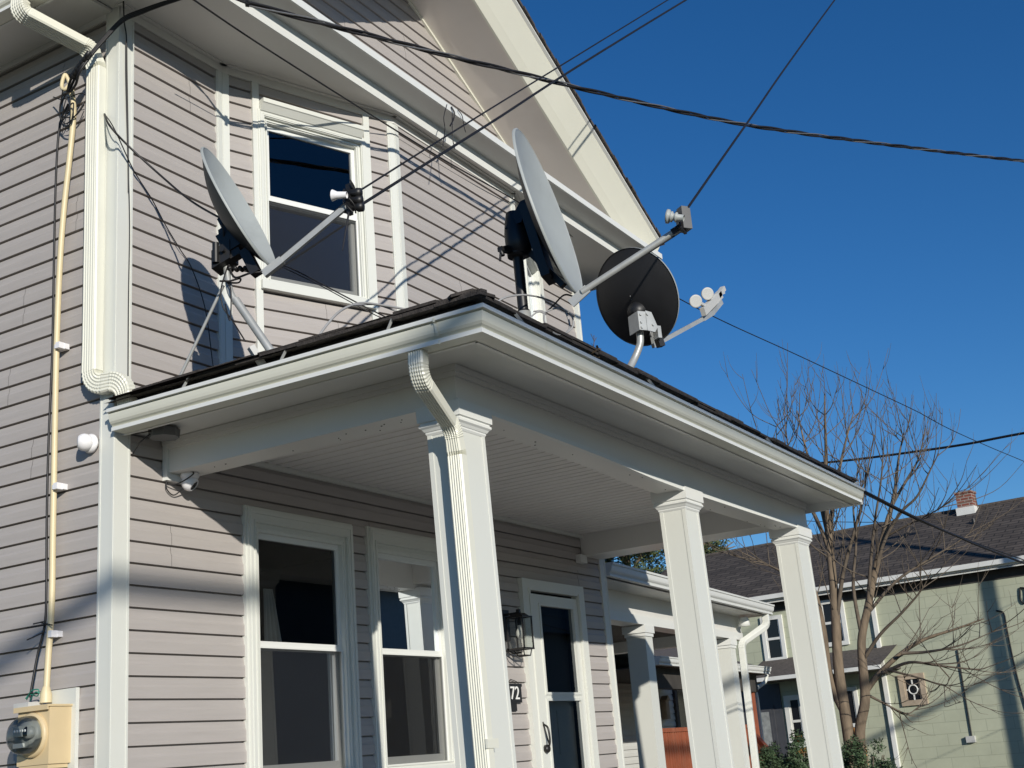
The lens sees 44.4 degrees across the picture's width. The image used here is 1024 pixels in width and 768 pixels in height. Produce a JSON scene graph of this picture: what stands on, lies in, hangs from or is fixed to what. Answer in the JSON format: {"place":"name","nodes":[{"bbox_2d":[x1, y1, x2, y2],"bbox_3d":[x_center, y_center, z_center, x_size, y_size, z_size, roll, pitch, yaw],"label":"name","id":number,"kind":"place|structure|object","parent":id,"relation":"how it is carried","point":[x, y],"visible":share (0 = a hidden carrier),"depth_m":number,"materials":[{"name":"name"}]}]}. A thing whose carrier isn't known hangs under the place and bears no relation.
{"place":"outdoors","nodes":[
{"label":"outdoors","id":0,"kind":"place"},
{"bbox_2d":[520,0,1023,572],"label":"sky","id":1,"kind":"structure","parent":0,"point":[840,246],"materials":[{"name":"blue"}]},
{"bbox_2d":[822,432,1023,462],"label":"street wire","id":2,"kind":"object","parent":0,"point":[970,443],"visible":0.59,"depth_m":21.79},
{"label":"ground","id":3,"kind":"structure","parent":0,"visible":0},
{"bbox_2d":[0,0,864,767],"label":"house","id":4,"kind":"structure","parent":3,"relation":"on","point":[356,540],"depth_m":7.49,"materials":[{"name":"plastic"}]},
{"bbox_2d":[6,687,79,767],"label":"electric meter","id":5,"kind":"object","parent":4,"relation":"attached to","point":[45,735],"visible":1,"depth_m":6.16,"materials":[{"name":"beige plastic"}]},
{"bbox_2d":[13,702,42,708],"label":"ground block","id":6,"kind":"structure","parent":5,"relation":"on","point":[25,704],"depth_m":6.27,"materials":[{"name":"grey plastic"}]},
{"bbox_2d":[25,689,39,700],"bbox_3d":[-2.425,1.573,6.341,0.144,0.056,0.024,-19,-22,40],"label":"ground wire","id":7,"kind":"object","parent":5,"relation":"on","point":[26,698],"visible":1,"depth_m":6.33,"materials":[{"name":"green metal"}]},
{"bbox_2d":[29,103,68,697],"bbox_3d":[-2.500,-0.014,6.824,0.158,3.339,0.063,-14,-19,28],"label":"side wall cable","id":8,"kind":"object","parent":4,"relation":"attached to","point":[48,441],"visible":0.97,"depth_m":6.81,"materials":[{"name":"beige plastic"}]},
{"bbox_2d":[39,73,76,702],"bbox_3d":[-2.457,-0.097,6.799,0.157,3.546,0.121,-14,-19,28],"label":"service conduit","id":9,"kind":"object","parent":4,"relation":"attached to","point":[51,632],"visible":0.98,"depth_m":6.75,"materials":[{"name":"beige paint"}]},
{"bbox_2d":[26,621,52,639],"bbox_3d":[-2.406,1.258,6.414,0.159,0.095,0.044,-9,-17,16],"label":"zip tie","id":10,"kind":"object","parent":9,"relation":"attached to","point":[41,622],"visible":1,"depth_m":6.42,"materials":[{"name":"black plastic"}]},
{"bbox_2d":[53,89,85,126],"bbox_3d":[-2.567,-1.597,7.217,0.301,0.259,0.086,-16,-20,33],"label":"cable tangle","id":11,"kind":"object","parent":9,"relation":"attached to","point":[62,118],"visible":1,"depth_m":7.20,"materials":[{"name":"black rubber"}]},
{"bbox_2d":[77,433,98,452],"bbox_3d":[-2.236,0.305,6.563,0.103,0.103,0.096,-14,-19,28],"label":"security camera","id":12,"kind":"object","parent":4,"relation":"attached to","point":[87,443],"visible":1,"depth_m":6.54,"materials":[{"name":"white plastic"}]},
{"bbox_2d":[123,1,129,375],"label":"post cable","id":13,"kind":"object","parent":4,"relation":"attached to","point":[126,79],"visible":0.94,"depth_m":7.08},
{"bbox_2d":[66,0,246,92],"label":"service lead","id":14,"kind":"object","parent":4,"relation":"attached to","point":[103,39],"visible":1,"depth_m":7.14,"materials":[{"name":"black rubber"}]},
{"bbox_2d":[69,50,91,79],"bbox_3d":[-2.441,-1.804,7.094,0.167,0.137,0.029,-14,-19,28],"label":"wire connector","id":15,"kind":"object","parent":14,"relation":"attached to","point":[86,56],"visible":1,"depth_m":7.08,"materials":[{"name":"black plastic"}]},
{"bbox_2d":[245,0,1023,162],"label":"service drop","id":16,"kind":"object","parent":14,"relation":"attached to","point":[275,10],"visible":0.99,"depth_m":8.79,"materials":[{"name":"black plastic"}]},
{"bbox_2d":[107,117,213,365],"bbox_3d":[-2.024,-0.816,7.151,0.135,1.383,0.754,-14,-19,28],"label":"thin wall wire","id":17,"kind":"object","parent":4,"relation":"attached to","point":[172,237],"visible":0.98,"depth_m":7.22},
{"bbox_2d":[104,113,218,217],"bbox_3d":[-1.860,-1.168,6.824,0.891,0.920,0.187,-9,-17,16],"label":"dish feed cable","id":18,"kind":"object","parent":4,"relation":"attached to","point":[156,171],"visible":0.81,"depth_m":6.92,"materials":[{"name":"black rubber"}]},
{"bbox_2d":[148,426,179,441],"bbox_3d":[-1.828,0.262,6.592,0.152,0.045,0.152,8,-21,-36],"label":"junction box","id":19,"kind":"object","parent":4,"relation":"attached to","point":[165,433],"visible":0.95,"depth_m":6.55,"materials":[{"name":"grey plastic"}]},
{"bbox_2d":[132,430,150,453],"bbox_3d":[-1.957,0.303,6.562,0.167,0.096,0.056,-17,-21,37],"label":"box wire","id":20,"kind":"object","parent":19,"relation":"attached to","point":[142,439],"visible":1,"depth_m":6.55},
{"bbox_2d":[165,472,193,495],"bbox_3d":[-1.793,0.536,6.791,0.153,0.126,0.059,-4,-17,-3],"label":"camera cable","id":21,"kind":"object","parent":4,"relation":"attached to","point":[166,482],"visible":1,"depth_m":6.78,"materials":[{"name":"plastic"}]},
{"bbox_2d":[180,472,199,490],"bbox_3d":[-1.753,0.536,6.826,0.103,0.096,0.103,-14,-19,28],"label":"security camera","id":22,"kind":"object","parent":4,"relation":"attached to","point":[190,483],"visible":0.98,"depth_m":6.79,"materials":[{"name":"white plastic"}]},
{"bbox_2d":[247,345,265,365],"bbox_3d":[-1.240,-0.136,6.091,0.084,0.106,0.035,4,-19,-28],"label":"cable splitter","id":23,"kind":"object","parent":4,"relation":"on","point":[252,349],"visible":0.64,"depth_m":6.08,"materials":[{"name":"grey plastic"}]},
{"bbox_2d":[179,147,364,374],"bbox_3d":[-1.302,-0.694,6.383,1.056,1.221,0.537,-14,-19,28],"label":"satellite dish","id":24,"kind":"object","parent":4,"relation":"on","point":[240,235],"visible":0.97,"depth_m":6.39,"materials":[{"name":"grey metal"}]},
{"bbox_2d":[362,0,667,189],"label":"feed line","id":25,"kind":"object","parent":24,"relation":"attached to","point":[410,158],"visible":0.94,"depth_m":7.86,"materials":[{"name":"black rubber"}]},
{"bbox_2d":[353,0,686,211],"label":"feed line","id":26,"kind":"object","parent":24,"relation":"attached to","point":[484,126],"visible":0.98,"depth_m":7.91,"materials":[{"name":"black rubber"}]},
{"bbox_2d":[240,505,362,767],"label":"window","id":27,"kind":"structure","parent":4,"relation":"in","point":[302,700],"depth_m":7.42,"materials":[{"name":"white plastic"}]},
{"bbox_2d":[250,81,378,351],"bbox_3d":[-1.253,-0.742,8.017,0.334,2.405,0.867,-17,-20,35],"label":"window","id":28,"kind":"structure","parent":4,"relation":"in","point":[351,272],"depth_m":8.11,"materials":[{"name":"white plastic"}]},
{"bbox_2d":[282,265,383,317],"bbox_3d":[-0.930,-0.440,6.721,0.689,0.286,0.195,4,-19,-28],"label":"roof wire","id":29,"kind":"object","parent":4,"relation":"attached to","point":[330,290],"visible":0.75,"depth_m":6.79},
{"bbox_2d":[319,302,404,333],"bbox_3d":[-0.778,-0.296,6.518,0.132,0.454,0.945,-14,-19,28],"label":"roof cable","id":30,"kind":"object","parent":4,"relation":"on","point":[389,307],"visible":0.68,"depth_m":6.60,"materials":[{"name":"white plastic"}]},
{"bbox_2d":[363,526,455,767],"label":"window","id":31,"kind":"structure","parent":4,"relation":"in","point":[412,721],"depth_m":8.37,"materials":[{"name":"white plastic"}]},
{"bbox_2d":[442,104,465,149],"bbox_3d":[-0.415,-1.798,8.909,0.021,0.417,0.326,-14,-19,28],"label":"cut wire","id":32,"kind":"object","parent":4,"relation":"hanging from","point":[453,117],"visible":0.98,"depth_m":8.89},
{"bbox_2d":[509,679,521,710],"bbox_3d":[0.009,2.315,9.339,0.019,0.233,0.270,-14,-19,28],"label":"number plaque","id":33,"kind":"object","parent":4,"relation":"attached to","point":[515,694],"visible":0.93,"depth_m":9.35,"materials":[{"name":"black metal"}]},
{"bbox_2d":[502,609,534,656],"bbox_3d":[0.035,1.864,9.410,0.204,0.359,0.148,-14,-19,28],"label":"wall lantern","id":34,"kind":"object","parent":4,"relation":"attached to","point":[518,616],"depth_m":9.40,"materials":[{"name":"black metal"}]},
{"bbox_2d":[523,257,542,322],"bbox_3d":[0.177,-0.153,10.379,0.341,2.405,0.864,-10,-17,16],"label":"window","id":35,"kind":"structure","parent":4,"relation":"in","point":[530,266],"depth_m":10.85,"materials":[{"name":"white plastic"}]},
{"bbox_2d":[498,294,573,334],"bbox_3d":[0.130,-0.343,6.022,0.130,0.238,0.580,-14,-19,28],"label":"cable coil","id":36,"kind":"object","parent":4,"relation":"on","point":[544,313],"visible":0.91,"depth_m":6.10,"materials":[{"name":"plastic"}]},
{"bbox_2d":[541,607,570,691],"bbox_3d":[0.290,2.671,9.976,0.040,1.922,0.777,-14,-19,28],"label":"inner door","id":37,"kind":"structure","parent":4,"relation":"in","point":[553,619],"depth_m":10.28,"materials":[{"name":"black glass"}]},
{"bbox_2d":[531,593,591,767],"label":"storm door","id":38,"kind":"structure","parent":4,"relation":"in","point":[538,601],"depth_m":10.07,"materials":[{"name":"white plastic"}]},
{"bbox_2d":[549,701,578,767],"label":"door panel","id":39,"kind":"structure","parent":4,"relation":"in","point":[562,722],"depth_m":10.05,"materials":[{"name":"blue"}]},
{"bbox_2d":[497,128,691,316],"bbox_3d":[0.330,-0.816,6.024,0.705,1.074,0.860,11,-23,-42],"label":"satellite dish","id":40,"kind":"object","parent":4,"relation":"on","point":[536,229],"visible":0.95,"depth_m":6.15,"materials":[{"name":"grey metal"}]},
{"bbox_2d":[688,0,834,207],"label":"feed line","id":41,"kind":"object","parent":40,"relation":"attached to","point":[731,145],"visible":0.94,"depth_m":7.46,"materials":[{"name":"black rubber"}]},
{"bbox_2d":[589,335,600,357],"bbox_3d":[0.410,-0.188,6.344,0.068,0.143,0.118,-11,-18,21],"label":"leaf debris","id":42,"kind":"object","parent":4,"relation":"on","point":[595,350],"visible":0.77,"depth_m":6.35,"materials":[{"name":"brown plant"}]},
{"bbox_2d":[193,0,1023,461],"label":"house wire","id":43,"kind":"object","parent":4,"relation":"attached to","point":[505,194],"visible":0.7,"depth_m":8.94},
{"bbox_2d":[596,247,725,367],"bbox_3d":[0.926,-0.313,7.479,0.548,0.845,1.260,-14,-19,28],"label":"satellite dish","id":44,"kind":"object","parent":4,"relation":"on","point":[638,301],"visible":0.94,"depth_m":7.11,"materials":[{"name":"grey metal"}]},
{"bbox_2d":[864,491,1023,563],"bbox_3d":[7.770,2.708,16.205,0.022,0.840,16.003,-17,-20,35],"label":"porch wire","id":45,"kind":"object","parent":4,"relation":"attached to","point":[928,523],"visible":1,"depth_m":11.37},
{"bbox_2d":[605,545,704,573],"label":"evergreen tree","id":46,"kind":"object","parent":3,"relation":"on","point":[628,561],"visible":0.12,"depth_m":41.55,"materials":[{"name":"green plant"}]},
{"bbox_2d":[605,562,774,767],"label":"neighbour house","id":47,"kind":"structure","parent":3,"relation":"on","point":[641,617],"depth_m":13.51,"materials":[{"name":"grey"}]},
{"bbox_2d":[614,648,773,767],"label":"white house","id":48,"kind":"structure","parent":3,"relation":"on","point":[674,724],"depth_m":21.88,"materials":[{"name":"grey"}]},
{"bbox_2d":[676,690,686,726],"bbox_3d":[3.442,7.202,24.423,0.036,2.738,0.900,-12,-18,24],"label":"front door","id":49,"kind":"structure","parent":48,"relation":"in","point":[680,699],"depth_m":24.51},
{"bbox_2d":[703,540,735,553],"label":"evergreen tree","id":50,"kind":"object","parent":3,"relation":"on","point":[714,543],"visible":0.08,"depth_m":49.13,"materials":[{"name":"green plant"}]},
{"bbox_2d":[758,729,809,767],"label":"bush","id":51,"kind":"object","parent":3,"relation":"on","point":[766,754],"visible":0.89,"depth_m":18.65,"materials":[{"name":"green plant"}]},
{"bbox_2d":[661,490,1023,767],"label":"green house","id":52,"kind":"structure","parent":3,"relation":"on","point":[999,743],"depth_m":29.81,"materials":[{"name":"green wood"}]},
{"bbox_2d":[760,614,787,660],"bbox_3d":[6.676,6.495,31.984,0.609,1.146,0.070,-17,-20,35],"label":"window","id":53,"kind":"structure","parent":52,"relation":"in","point":[774,642],"depth_m":31.96,"materials":[{"name":"white paint"}]},
{"bbox_2d":[783,694,805,752],"bbox_3d":[7.094,8.484,31.184,0.529,1.464,0.070,-17,-20,35],"label":"window","id":54,"kind":"structure","parent":52,"relation":"in","point":[794,720],"depth_m":31.28,"materials":[{"name":"white paint"}]},
{"bbox_2d":[820,598,849,646],"bbox_3d":[7.956,5.915,31.087,0.697,1.135,0.070,-17,-20,35],"label":"window","id":55,"kind":"structure","parent":52,"relation":"in","point":[825,604],"depth_m":31.01,"materials":[{"name":"white paint"}]},
{"bbox_2d":[847,686,868,764],"bbox_3d":[8.273,8.263,30.284,0.396,1.839,0.070,-17,-20,35],"label":"window","id":56,"kind":"structure","parent":52,"relation":"in","point":[852,692],"depth_m":30.39,"materials":[{"name":"white paint"}]},
{"bbox_2d":[897,672,928,705],"bbox_3d":[9.457,7.203,29.577,0.628,0.722,0.070,-17,-20,35],"label":"window","id":57,"kind":"structure","parent":52,"relation":"in","point":[907,691],"depth_m":29.57,"materials":[{"name":"brown wood"}]},
{"bbox_2d":[957,650,971,735],"bbox_3d":[10.402,7.090,28.835,0.050,1.936,0.033,-14,-19,28],"label":"wall conduit","id":58,"kind":"object","parent":52,"relation":"attached to","point":[965,695],"depth_m":28.78,"materials":[{"name":"black plastic"}]},
{"bbox_2d":[965,736,975,742],"bbox_3d":[10.447,8.085,28.548,0.200,0.140,0.090,-17,-20,35],"label":"outlet box","id":59,"kind":"object","parent":52,"relation":"attached to","point":[969,739],"visible":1,"depth_m":28.51,"materials":[{"name":"grey plastic"}]},
{"bbox_2d":[996,610,1023,700],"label":"wall cable","id":60,"kind":"object","parent":52,"relation":"attached to","point":[1011,652],"depth_m":28.34,"materials":[{"name":"black rubber"}]},
{"bbox_2d":[1019,587,1023,603],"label":"wall hook","id":61,"kind":"object","parent":52,"relation":"attached to","point":[1022,602],"depth_m":28.45,"materials":[{"name":"black plastic"}]},
{"bbox_2d":[703,342,1023,767],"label":"bare tree","id":62,"kind":"object","parent":3,"relation":"on","point":[839,689],"visible":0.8,"depth_m":20.78,"materials":[{"name":"brown plant"}]},
{"bbox_2d":[841,734,902,767],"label":"bush","id":63,"kind":"object","parent":3,"relation":"on","point":[858,756],"visible":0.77,"depth_m":18.93,"materials":[{"name":"green plant"}]}
]}

